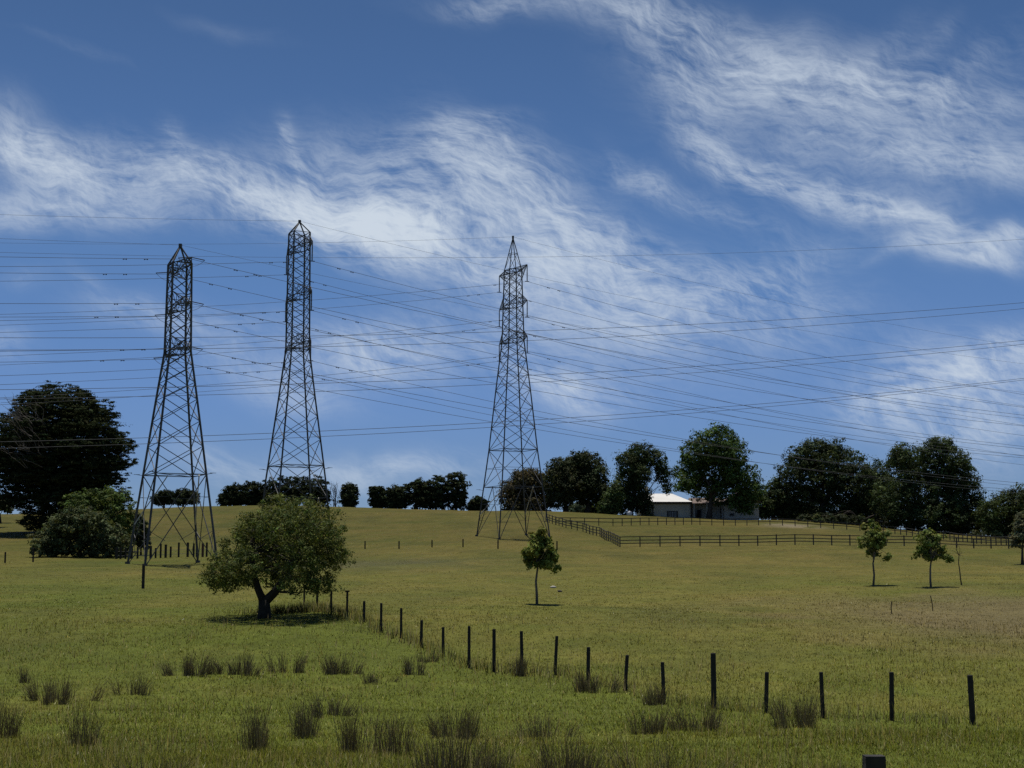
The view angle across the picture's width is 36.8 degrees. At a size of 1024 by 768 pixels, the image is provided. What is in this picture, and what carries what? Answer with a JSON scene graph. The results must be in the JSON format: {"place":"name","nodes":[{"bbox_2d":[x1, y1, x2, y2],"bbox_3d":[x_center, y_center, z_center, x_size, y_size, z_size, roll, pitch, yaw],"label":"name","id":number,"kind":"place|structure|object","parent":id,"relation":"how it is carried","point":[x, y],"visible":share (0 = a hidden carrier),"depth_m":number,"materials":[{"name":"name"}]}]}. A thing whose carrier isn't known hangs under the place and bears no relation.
{"place":"outdoors","nodes":[
{"label":"outdoors","id":0,"kind":"place"},
{"bbox_2d":[0,505,1023,767],"bbox_3d":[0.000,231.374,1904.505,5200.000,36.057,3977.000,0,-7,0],"label":"ground","id":1,"kind":"structure","parent":0,"point":[376,529],"depth_m":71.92,"materials":[{"name":"plant"}]},
{"bbox_2d":[0,681,26,737],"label":"rush clump","id":2,"kind":"object","parent":1,"relation":"on","point":[14,721],"visible":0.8,"depth_m":30.48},
{"bbox_2d":[12,670,114,704],"bbox_3d":[-11.914,7.963,40.392,2.738,0.867,1.674,0,-7,0],"label":"rush clump","id":3,"kind":"object","parent":1,"relation":"on","point":[48,696],"visible":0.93,"depth_m":40.43,"materials":[{"name":"plant"}]},
{"bbox_2d":[0,380,138,532],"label":"cypress tree","id":4,"kind":"object","parent":1,"relation":"on","point":[39,479],"visible":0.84,"depth_m":227.37,"materials":[{"name":"green plant"}]},
{"bbox_2d":[26,504,133,557],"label":"shrub","id":5,"kind":"object","parent":1,"relation":"on","point":[60,530],"visible":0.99,"depth_m":169.86,"materials":[{"name":"green plant"}]},
{"bbox_2d":[59,696,115,746],"bbox_3d":[-7.665,5.998,27.455,1.008,0.982,0.808,-5,-8,37],"label":"rush clump","id":6,"kind":"object","parent":1,"relation":"on","point":[77,733],"visible":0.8,"depth_m":27.34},
{"bbox_2d":[58,485,140,550],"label":"shrub","id":7,"kind":"object","parent":1,"relation":"on","point":[112,502],"visible":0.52,"depth_m":183.45,"materials":[{"name":"green plant"}]},
{"bbox_2d":[106,668,153,695],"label":"rush clump","id":8,"kind":"object","parent":1,"relation":"on","point":[139,690],"visible":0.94,"depth_m":42.57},
{"bbox_2d":[130,513,151,554],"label":"young tree","id":9,"kind":"object","parent":1,"relation":"on","point":[140,541],"visible":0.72,"depth_m":174.68,"materials":[{"name":"green plant"}]},
{"bbox_2d":[105,741,199,767],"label":"rush clump","id":10,"kind":"object","parent":1,"relation":"on","point":[150,761],"visible":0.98,"depth_m":19.35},
{"bbox_2d":[115,542,207,558],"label":"post fence","id":11,"kind":"object","parent":1,"relation":"on","point":[165,554],"visible":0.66,"depth_m":168.32,"materials":[{"name":"brown wood"}]},
{"bbox_2d":[149,489,177,507],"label":"ridge tree","id":12,"kind":"object","parent":1,"relation":"on","point":[164,497],"visible":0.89,"depth_m":313.49,"materials":[{"name":"green plant"}]},
{"bbox_2d":[125,244,217,565],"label":"pylon","id":13,"kind":"object","parent":1,"relation":"on","point":[186,344],"visible":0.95,"depth_m":150.83,"materials":[{"name":"metal"}]},
{"bbox_2d":[0,238,1016,391],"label":"earth wire","id":14,"kind":"object","parent":13,"relation":"attached to","point":[480,307],"visible":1,"depth_m":166.70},
{"bbox_2d":[0,380,1020,448],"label":"conductor line","id":15,"kind":"object","parent":13,"relation":"hanging from","point":[490,427],"visible":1,"depth_m":164.81,"materials":[{"name":"metal"}]},
{"bbox_2d":[0,303,1020,448],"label":"conductor line","id":16,"kind":"object","parent":13,"relation":"hanging from","point":[397,348],"visible":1,"depth_m":153.76,"materials":[{"name":"metal"}]},
{"bbox_2d":[28,257,1018,414],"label":"conductor line","id":17,"kind":"object","parent":13,"relation":"hanging from","point":[480,324],"visible":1,"depth_m":161.19,"materials":[{"name":"metal"}]},
{"bbox_2d":[30,359,1023,490],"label":"conductor line","id":18,"kind":"object","parent":13,"relation":"hanging from","point":[483,420],"visible":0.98,"depth_m":169.79,"materials":[{"name":"metal"}]},
{"bbox_2d":[36,273,1019,425],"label":"conductor line","id":19,"kind":"object","parent":13,"relation":"hanging from","point":[477,341],"visible":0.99,"depth_m":170.55,"materials":[{"name":"metal"}]},
{"bbox_2d":[46,348,1023,483],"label":"conductor line","id":20,"kind":"object","parent":13,"relation":"hanging from","point":[479,406],"visible":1,"depth_m":160.25,"materials":[{"name":"metal"}]},
{"bbox_2d":[84,316,1020,457],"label":"conductor line","id":21,"kind":"object","parent":13,"relation":"hanging from","point":[496,383],"visible":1,"depth_m":170.98,"materials":[{"name":"metal"}]},
{"bbox_2d":[171,487,200,506],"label":"ridge tree","id":22,"kind":"object","parent":1,"relation":"on","point":[186,493],"visible":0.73,"depth_m":314.43,"materials":[{"name":"green plant"}]},
{"bbox_2d":[157,648,215,676],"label":"rush clump","id":23,"kind":"object","parent":1,"relation":"on","point":[169,671],"visible":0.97,"depth_m":48.15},
{"bbox_2d":[186,656,226,675],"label":"rush clump","id":24,"kind":"object","parent":1,"relation":"on","point":[209,673],"visible":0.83,"depth_m":48.51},
{"bbox_2d":[216,481,249,505],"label":"ridge tree","id":25,"kind":"object","parent":1,"relation":"on","point":[231,495],"visible":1,"depth_m":310.07,"materials":[{"name":"green plant"}]},
{"bbox_2d":[206,651,265,675],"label":"rush clump","id":26,"kind":"object","parent":1,"relation":"on","point":[246,665],"visible":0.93,"depth_m":48.39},
{"bbox_2d":[240,480,263,505],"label":"ridge tree","id":27,"kind":"object","parent":1,"relation":"on","point":[252,487],"visible":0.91,"depth_m":311.61,"materials":[{"name":"green plant"}]},
{"bbox_2d":[228,699,278,751],"bbox_3d":[-4.316,5.792,26.077,0.912,0.978,1.202,0,-7,0],"label":"rush clump","id":28,"kind":"object","parent":1,"relation":"on","point":[258,736],"visible":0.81,"depth_m":25.84,"materials":[{"name":"plant"}]},
{"bbox_2d":[255,475,288,504],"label":"ridge tree","id":29,"kind":"object","parent":1,"relation":"on","point":[272,488],"visible":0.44,"depth_m":311.21,"materials":[{"name":"green plant"}]},
{"bbox_2d":[195,493,357,618],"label":"tree","id":30,"kind":"object","parent":1,"relation":"on","point":[268,532],"visible":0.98,"depth_m":67.78,"materials":[{"name":"green plant"}]},
{"bbox_2d":[262,649,311,673],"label":"rush clump","id":31,"kind":"object","parent":1,"relation":"on","point":[297,667],"visible":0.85,"depth_m":48.92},
{"bbox_2d":[261,220,332,553],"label":"pylon","id":32,"kind":"object","parent":1,"relation":"on","point":[304,290],"visible":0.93,"depth_m":176.47,"materials":[{"name":"metal"}]},
{"bbox_2d":[0,261,1017,406],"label":"conductor line","id":33,"kind":"object","parent":32,"relation":"hanging from","point":[469,301],"visible":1,"depth_m":180.48,"materials":[{"name":"metal"}]},
{"bbox_2d":[0,214,1021,363],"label":"earth wire","id":34,"kind":"object","parent":32,"relation":"attached to","point":[497,268],"visible":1,"depth_m":189.22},
{"bbox_2d":[0,310,1023,446],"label":"conductor line","id":35,"kind":"object","parent":32,"relation":"hanging from","point":[481,351],"visible":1,"depth_m":180.87,"materials":[{"name":"metal"}]},
{"bbox_2d":[0,322,1023,455],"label":"conductor line","id":36,"kind":"object","parent":32,"relation":"hanging from","point":[494,370],"visible":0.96,"depth_m":192.58,"materials":[{"name":"metal"}]},
{"bbox_2d":[0,370,1023,493],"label":"conductor line","id":37,"kind":"object","parent":32,"relation":"hanging from","point":[482,413],"visible":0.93,"depth_m":191.21,"materials":[{"name":"metal"}]},
{"bbox_2d":[1,361,1023,486],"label":"conductor line","id":38,"kind":"object","parent":32,"relation":"hanging from","point":[481,399],"visible":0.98,"depth_m":180.27,"materials":[{"name":"metal"}]},
{"bbox_2d":[41,275,1016,417],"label":"conductor line","id":39,"kind":"object","parent":32,"relation":"hanging from","point":[496,326],"visible":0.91,"depth_m":192.36,"materials":[{"name":"metal"}]},
{"bbox_2d":[280,476,314,505],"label":"ridge tree","id":40,"kind":"object","parent":1,"relation":"on","point":[294,491],"visible":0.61,"depth_m":309.73,"materials":[{"name":"green plant"}]},
{"bbox_2d":[282,696,323,738],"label":"rush clump","id":41,"kind":"object","parent":1,"relation":"on","point":[306,731],"visible":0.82,"depth_m":30.01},
{"bbox_2d":[300,474,333,505],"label":"ridge tree","id":42,"kind":"object","parent":1,"relation":"on","point":[316,493],"visible":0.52,"depth_m":309.39,"materials":[{"name":"green plant"}]},
{"bbox_2d":[304,690,363,717],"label":"rush clump","id":43,"kind":"object","parent":1,"relation":"on","point":[332,708],"visible":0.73,"depth_m":36.52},
{"bbox_2d":[317,652,367,674],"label":"rush clump","id":44,"kind":"object","parent":1,"relation":"on","point":[332,669],"visible":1,"depth_m":48.21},
{"bbox_2d":[337,481,359,506],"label":"ridge tree","id":45,"kind":"object","parent":1,"relation":"on","point":[350,494],"visible":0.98,"depth_m":309.23,"materials":[{"name":"green plant"}]},
{"bbox_2d":[321,687,389,753],"bbox_3d":[-2.597,5.712,26.026,1.398,1.154,0.919,0,-7,0],"label":"rush clump","id":46,"kind":"object","parent":1,"relation":"on","point":[350,739],"visible":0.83,"depth_m":25.95,"materials":[{"name":"plant"}]},
{"bbox_2d":[367,486,390,507],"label":"ridge tree","id":47,"kind":"object","parent":1,"relation":"on","point":[378,495],"visible":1,"depth_m":309.42,"materials":[{"name":"green plant"}]},
{"bbox_2d":[359,671,404,684],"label":"rush clump","id":48,"kind":"object","parent":1,"relation":"on","point":[372,680],"visible":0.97,"depth_m":45.61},
{"bbox_2d":[370,705,424,755],"bbox_3d":[-1.914,5.674,25.282,0.717,0.988,1.027,5,-8,-35],"label":"rush clump","id":49,"kind":"object","parent":1,"relation":"on","point":[389,742],"visible":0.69,"depth_m":25.26,"materials":[{"name":"plant"}]},
{"bbox_2d":[382,484,412,508],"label":"ridge tree","id":50,"kind":"object","parent":1,"relation":"on","point":[396,498],"visible":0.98,"depth_m":309.21,"materials":[{"name":"green plant"}]},
{"bbox_2d":[398,656,430,674],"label":"rush clump","id":51,"kind":"object","parent":1,"relation":"on","point":[407,668],"visible":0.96,"depth_m":47.68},
{"bbox_2d":[405,477,433,509],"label":"ridge tree","id":52,"kind":"object","parent":1,"relation":"on","point":[418,498],"visible":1,"depth_m":309.26,"materials":[{"name":"green plant"}]},
{"bbox_2d":[423,475,451,509],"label":"ridge tree","id":53,"kind":"object","parent":1,"relation":"on","point":[436,489],"visible":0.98,"depth_m":308.96,"materials":[{"name":"green plant"}]},
{"bbox_2d":[402,713,505,767],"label":"rush clump","id":54,"kind":"object","parent":1,"relation":"on","point":[452,762],"visible":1,"depth_m":19.29,"materials":[{"name":"plant"}]},
{"bbox_2d":[437,471,472,510],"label":"ridge tree","id":55,"kind":"object","parent":1,"relation":"on","point":[457,496],"visible":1,"depth_m":308.45,"materials":[{"name":"green plant"}]},
{"bbox_2d":[422,701,489,738],"bbox_3d":[-1.140,6.750,30.964,1.356,0.800,1.011,-4,-8,27],"label":"rush clump","id":56,"kind":"object","parent":1,"relation":"on","point":[462,729],"visible":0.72,"depth_m":30.88,"materials":[{"name":"plant"}]},
{"bbox_2d":[466,495,490,510],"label":"ridge tree","id":57,"kind":"object","parent":1,"relation":"on","point":[474,503],"visible":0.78,"depth_m":309.42,"materials":[{"name":"green plant"}]},
{"bbox_2d":[492,629,495,671],"bbox_3d":[-0.565,8.521,48.334,0.107,1.623,0.107,3,-7,-22],"label":"fence post","id":58,"kind":"object","parent":1,"relation":"on","point":[493,647],"visible":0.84,"depth_m":48.32,"materials":[{"name":"brown wood"}]},
{"bbox_2d":[469,732,524,767],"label":"rush clump","id":59,"kind":"object","parent":1,"relation":"on","point":[493,757],"visible":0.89,"depth_m":19.58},
{"bbox_2d":[475,236,550,539],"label":"pylon","id":60,"kind":"object","parent":1,"relation":"on","point":[503,307],"visible":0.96,"depth_m":211.49,"materials":[{"name":"metal"}]},
{"bbox_2d":[0,239,1018,257],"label":"earth wire","id":61,"kind":"object","parent":60,"relation":"attached to","point":[476,257],"visible":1,"depth_m":161.82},
{"bbox_2d":[1,353,1020,455],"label":"conductor line","id":62,"kind":"object","parent":60,"relation":"hanging from","point":[482,358],"visible":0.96,"depth_m":205.50,"materials":[{"name":"metal"}]},
{"bbox_2d":[2,361,1020,464],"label":"conductor line","id":63,"kind":"object","parent":60,"relation":"hanging from","point":[489,362],"visible":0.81,"depth_m":214.79,"materials":[{"name":"metal"}]},
{"bbox_2d":[0,340,1023,389],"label":"conductor line","id":64,"kind":"object","parent":60,"relation":"hanging from","point":[476,377],"visible":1,"depth_m":154.61,"materials":[{"name":"metal"}]},
{"bbox_2d":[0,302,1023,337],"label":"conductor line","id":65,"kind":"object","parent":60,"relation":"hanging from","point":[532,330],"visible":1,"depth_m":157.51,"materials":[{"name":"metal"}]},
{"bbox_2d":[10,317,1018,424],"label":"conductor line","id":66,"kind":"object","parent":60,"relation":"hanging from","point":[501,320],"visible":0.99,"depth_m":208.08,"materials":[{"name":"metal"}]},
{"bbox_2d":[8,327,1023,435],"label":"conductor line","id":67,"kind":"object","parent":60,"relation":"hanging from","point":[517,331],"visible":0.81,"depth_m":215.62,"materials":[{"name":"metal"}]},
{"bbox_2d":[17,292,1019,405],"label":"conductor line","id":68,"kind":"object","parent":60,"relation":"hanging from","point":[489,293],"visible":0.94,"depth_m":216.53,"materials":[{"name":"metal"}]},
{"bbox_2d":[25,282,1023,394],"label":"conductor line","id":69,"kind":"object","parent":60,"relation":"hanging from","point":[504,284],"visible":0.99,"depth_m":206.90,"materials":[{"name":"metal"}]},
{"bbox_2d":[39,237,1020,346],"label":"earth wire","id":70,"kind":"object","parent":60,"relation":"attached to","point":[553,247],"visible":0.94,"depth_m":216.75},
{"bbox_2d":[508,654,529,676],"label":"rush clump","id":71,"kind":"object","parent":1,"relation":"on","point":[520,667],"visible":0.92,"depth_m":47.22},
{"bbox_2d":[491,468,551,510],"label":"garden tree","id":72,"kind":"object","parent":1,"relation":"on","point":[512,493],"visible":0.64,"depth_m":302.70,"materials":[{"name":"green plant"}]},
{"bbox_2d":[521,526,561,603],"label":"young tree","id":73,"kind":"object","parent":1,"relation":"on","point":[540,541],"visible":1,"depth_m":82.79,"materials":[{"name":"green plant"}]},
{"bbox_2d":[508,707,585,738],"bbox_3d":[0.685,6.796,30.984,1.655,0.728,0.914,3,-7,-25],"label":"rush clump","id":74,"kind":"object","parent":1,"relation":"on","point":[539,727],"visible":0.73,"depth_m":30.89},
{"bbox_2d":[540,456,587,511],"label":"garden tree","id":75,"kind":"object","parent":1,"relation":"on","point":[561,473],"visible":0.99,"depth_m":299.24,"materials":[{"name":"green plant"}]},
{"bbox_2d":[519,723,617,767],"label":"rush clump","id":76,"kind":"object","parent":1,"relation":"on","point":[575,762],"visible":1,"depth_m":19.56,"materials":[{"name":"plant"}]},
{"bbox_2d":[568,447,611,512],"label":"garden tree","id":77,"kind":"object","parent":1,"relation":"on","point":[597,482],"visible":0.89,"depth_m":301.36,"materials":[{"name":"green plant"}]},
{"bbox_2d":[565,670,627,692],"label":"rush clump","id":78,"kind":"object","parent":1,"relation":"on","point":[582,685],"visible":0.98,"depth_m":42.63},
{"bbox_2d":[591,478,626,513],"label":"garden tree","id":79,"kind":"object","parent":1,"relation":"on","point":[612,498],"visible":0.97,"depth_m":290.06,"materials":[{"name":"green plant"}]},
{"bbox_2d":[611,439,675,515],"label":"garden tree","id":80,"kind":"object","parent":1,"relation":"on","point":[636,474],"visible":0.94,"depth_m":294.55,"materials":[{"name":"green plant"}]},
{"bbox_2d":[619,702,674,734],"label":"rush clump","id":81,"kind":"object","parent":1,"relation":"on","point":[656,728],"visible":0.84,"depth_m":31.44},
{"bbox_2d":[639,683,672,705],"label":"rush clump","id":82,"kind":"object","parent":1,"relation":"on","point":[650,702],"visible":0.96,"depth_m":39.21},
{"bbox_2d":[594,729,748,767],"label":"rush clump","id":83,"kind":"object","parent":1,"relation":"on","point":[661,763],"visible":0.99,"depth_m":19.71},
{"bbox_2d":[664,695,728,731],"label":"rush clump","id":84,"kind":"object","parent":1,"relation":"on","point":[709,723],"visible":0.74,"depth_m":32.56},
{"bbox_2d":[637,486,761,519],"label":"house","id":85,"kind":"structure","parent":1,"relation":"on","point":[671,505],"depth_m":299.20,"materials":[{"name":"metal"}]},
{"bbox_2d":[711,653,716,707],"bbox_3d":[5.007,7.509,38.182,0.129,1.639,0.129,-3,-7,22],"label":"fence post","id":86,"kind":"object","parent":1,"relation":"on","point":[713,672],"visible":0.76,"depth_m":38.16,"materials":[{"name":"brown wood"}]},
{"bbox_2d":[668,419,767,517],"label":"garden tree","id":87,"kind":"object","parent":1,"relation":"on","point":[743,496],"visible":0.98,"depth_m":292.36,"materials":[{"name":"green plant"}]},
{"bbox_2d":[764,672,768,712],"bbox_3d":[6.117,7.563,36.967,0.144,1.262,0.107,0,-7,0],"label":"fence post","id":88,"kind":"object","parent":1,"relation":"on","point":[766,686],"visible":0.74,"depth_m":36.96,"materials":[{"name":"brown wood"}]},
{"bbox_2d":[753,475,795,519],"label":"garden tree","id":89,"kind":"object","parent":1,"relation":"on","point":[766,509],"visible":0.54,"depth_m":301.25,"materials":[{"name":"green plant"}]},
{"bbox_2d":[556,517,1009,544],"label":"rail fence","id":90,"kind":"object","parent":1,"relation":"on","point":[807,523],"visible":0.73,"depth_m":245.11,"materials":[{"name":"brown wood"}]},
{"bbox_2d":[547,514,1021,548],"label":"rail fence","id":91,"kind":"object","parent":1,"relation":"on","point":[613,539],"visible":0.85,"depth_m":186.72,"materials":[{"name":"brown wood"}]},
{"bbox_2d":[759,685,824,727],"bbox_3d":[6.111,7.010,33.379,1.531,0.985,0.763,2,-7,-18],"label":"rush clump","id":92,"kind":"object","parent":1,"relation":"on","point":[804,716],"visible":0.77,"depth_m":33.37,"materials":[{"name":"plant"}]},
{"bbox_2d":[819,672,824,717],"bbox_3d":[7.258,7.425,35.976,0.109,1.356,0.098,3,-7,-22],"label":"fence post","id":93,"kind":"object","parent":1,"relation":"on","point":[821,683],"visible":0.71,"depth_m":35.97,"materials":[{"name":"brown wood"}]},
{"bbox_2d":[767,435,881,522],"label":"garden tree","id":94,"kind":"object","parent":1,"relation":"on","point":[806,494],"visible":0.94,"depth_m":298.07,"materials":[{"name":"green plant"}]},
{"bbox_2d":[862,755,885,767],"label":"fence post","id":95,"kind":"object","parent":1,"relation":"on","point":[873,761],"visible":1,"depth_m":8.96,"materials":[{"name":"brown wood"}]},
{"bbox_2d":[856,518,893,584],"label":"young tree","id":96,"kind":"object","parent":1,"relation":"on","point":[874,538],"visible":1,"depth_m":106.76,"materials":[{"name":"green plant"}]},
{"bbox_2d":[859,455,896,519],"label":"garden tree","id":97,"kind":"object","parent":1,"relation":"on","point":[878,475],"visible":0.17,"depth_m":310.41,"materials":[{"name":"green plant"}]},
{"bbox_2d":[889,672,894,720],"bbox_3d":[8.738,7.338,35.384,0.122,1.404,0.111,3,-7,-22],"label":"fence post","id":98,"kind":"object","parent":1,"relation":"on","point":[891,690],"visible":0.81,"depth_m":35.37,"materials":[{"name":"brown wood"}]},
{"bbox_2d":[795,508,993,535],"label":"hedge","id":99,"kind":"object","parent":1,"relation":"on","point":[860,519],"visible":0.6,"depth_m":287.80,"materials":[{"name":"green plant"}]},
{"bbox_2d":[867,434,988,532],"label":"garden tree","id":100,"kind":"object","parent":1,"relation":"on","point":[912,502],"visible":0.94,"depth_m":288.75,"materials":[{"name":"green plant"}]},
{"bbox_2d":[911,527,954,586],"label":"young tree","id":101,"kind":"object","parent":1,"relation":"on","point":[928,549],"visible":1,"depth_m":103.86,"materials":[{"name":"green plant"}]},
{"bbox_2d":[967,675,975,724],"bbox_3d":[10.311,7.234,34.488,0.153,1.397,0.137,3,-7,-22],"label":"fence post","id":102,"kind":"object","parent":1,"relation":"on","point":[971,700],"visible":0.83,"depth_m":34.46,"materials":[{"name":"brown wood"}]},
{"bbox_2d":[970,482,1023,537],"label":"garden tree","id":103,"kind":"object","parent":1,"relation":"on","point":[1006,506],"visible":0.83,"depth_m":280.14,"materials":[{"name":"green plant"}]},
{"bbox_2d":[1008,510,1023,563],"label":"tree","id":104,"kind":"object","parent":1,"relation":"on","point":[1017,537],"visible":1,"depth_m":148.93,"materials":[{"name":"green plant"}]},
{"bbox_2d":[0,0,1023,535],"label":"sky","id":105,"kind":"structure","parent":0,"point":[653,131],"materials":[{"name":"blue"}]},
{"bbox_2d":[7,378,1023,441],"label":"conductor line","id":106,"kind":"object","parent":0,"point":[487,422],"visible":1,"depth_m":154.80,"materials":[{"name":"metal"}]},
{"bbox_2d":[20,344,1021,398],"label":"conductor line","id":107,"kind":"object","parent":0,"point":[486,384],"visible":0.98,"depth_m":164.52,"materials":[{"name":"metal"}]},
{"bbox_2d":[92,308,1023,349],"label":"conductor line","id":108,"kind":"object","parent":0,"point":[550,339],"visible":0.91,"depth_m":168.31,"materials":[{"name":"metal"}]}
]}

